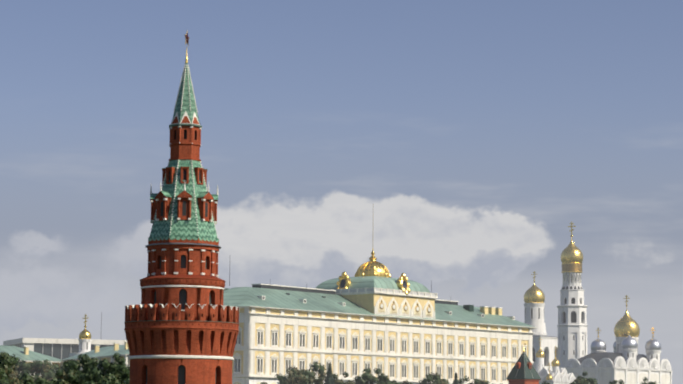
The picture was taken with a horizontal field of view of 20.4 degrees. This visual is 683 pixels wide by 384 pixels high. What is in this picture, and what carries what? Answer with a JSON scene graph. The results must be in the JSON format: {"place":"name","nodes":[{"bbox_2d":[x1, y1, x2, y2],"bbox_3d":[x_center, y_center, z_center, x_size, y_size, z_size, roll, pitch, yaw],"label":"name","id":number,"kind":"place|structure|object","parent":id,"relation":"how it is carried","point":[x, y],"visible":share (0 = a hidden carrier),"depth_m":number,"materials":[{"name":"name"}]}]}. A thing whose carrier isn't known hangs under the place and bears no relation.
{"place":"outdoors","nodes":[
{"label":"outdoors","id":0,"kind":"place"},
{"bbox_2d":[3,312,126,359],"bbox_3d":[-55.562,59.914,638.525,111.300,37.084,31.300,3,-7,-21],"label":"background building","id":1,"kind":"structure","parent":0,"point":[44,347],"depth_m":610.09,"materials":[{"name":"white concrete"}]},
{"bbox_2d":[69,314,91,356],"bbox_3d":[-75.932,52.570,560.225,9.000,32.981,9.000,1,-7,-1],"label":"cupola","id":2,"kind":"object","parent":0,"point":[85,339],"depth_m":559.81,"materials":[{"name":"grey paint"}]},
{"bbox_2d":[0,0,682,383],"label":"sky","id":3,"kind":"structure","parent":0,"point":[460,143],"materials":[{"name":"blue"}]},
{"bbox_2d":[13,243,672,383],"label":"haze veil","id":4,"kind":"object","parent":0,"point":[532,344],"depth_m":582.52,"materials":[{"name":"white"}]},
{"bbox_2d":[223,249,536,383],"bbox_3d":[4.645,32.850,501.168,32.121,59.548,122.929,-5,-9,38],"label":"palace","id":5,"kind":"structure","parent":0,"point":[372,314],"depth_m":484.55,"materials":[{"name":"beige paint"}]},
{"bbox_2d":[506,343,540,383],"bbox_3d":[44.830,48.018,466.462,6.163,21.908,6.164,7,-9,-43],"label":"tower","id":6,"kind":"structure","parent":0,"point":[523,371],"depth_m":465.39,"materials":[{"name":"brick"}]},
{"bbox_2d":[536,337,574,383],"bbox_3d":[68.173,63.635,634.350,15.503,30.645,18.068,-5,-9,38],"label":"church","id":7,"kind":"structure","parent":0,"point":[549,377],"depth_m":631.04,"materials":[{"name":"paint"}]},
{"bbox_2d":[557,222,587,368],"bbox_3d":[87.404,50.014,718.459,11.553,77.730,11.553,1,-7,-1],"label":"bell tower","id":8,"kind":"structure","parent":0,"point":[569,305],"depth_m":715.58,"materials":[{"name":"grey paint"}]},
{"bbox_2d":[565,295,671,383],"bbox_3d":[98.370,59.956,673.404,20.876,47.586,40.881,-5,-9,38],"label":"cathedral","id":9,"kind":"structure","parent":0,"point":[617,360],"depth_m":665.73,"materials":[{"name":"grey paint"}]},
{"label":"ground","id":10,"kind":"structure","parent":0,"visible":0},
{"bbox_2d":[0,342,129,381],"bbox_3d":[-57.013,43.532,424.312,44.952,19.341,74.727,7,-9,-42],"label":"building roof","id":11,"kind":"structure","parent":10,"relation":"on","point":[26,354],"depth_m":435.85,"materials":[{"name":"green metal"}]},
{"bbox_2d":[124,123,238,383],"bbox_3d":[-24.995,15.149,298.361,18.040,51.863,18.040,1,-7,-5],"label":"brick tower","id":12,"kind":"structure","parent":10,"relation":"on","point":[181,322],"depth_m":292.20,"materials":[{"name":"brick"}]},
{"bbox_2d":[148,32,218,242],"bbox_3d":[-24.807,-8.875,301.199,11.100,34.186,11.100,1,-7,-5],"label":"vodovzvodnaya tower roofs","id":13,"kind":"structure","parent":12,"relation":"attached to","point":[184,202],"depth_m":296.89,"materials":[{"name":"green tile"}]},
{"bbox_2d":[0,352,655,383],"bbox_3d":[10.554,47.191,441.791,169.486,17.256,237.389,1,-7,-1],"label":"trees","id":14,"kind":"object","parent":10,"relation":"on","point":[14,370],"visible":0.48,"depth_m":369.88,"materials":[{"name":"green plant"}]},
{"bbox_2d":[324,363,458,383],"bbox_3d":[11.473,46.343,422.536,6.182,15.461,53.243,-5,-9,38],"label":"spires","id":15,"kind":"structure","parent":10,"relation":"on","point":[329,379],"depth_m":404.31,"materials":[{"name":"green plant"}]},
{"bbox_2d":[524,271,557,369],"bbox_3d":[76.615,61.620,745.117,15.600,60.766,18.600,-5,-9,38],"label":"belfry","id":16,"kind":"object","parent":10,"relation":"on","point":[552,341],"depth_m":740.25,"materials":[{"name":"grey paint"}]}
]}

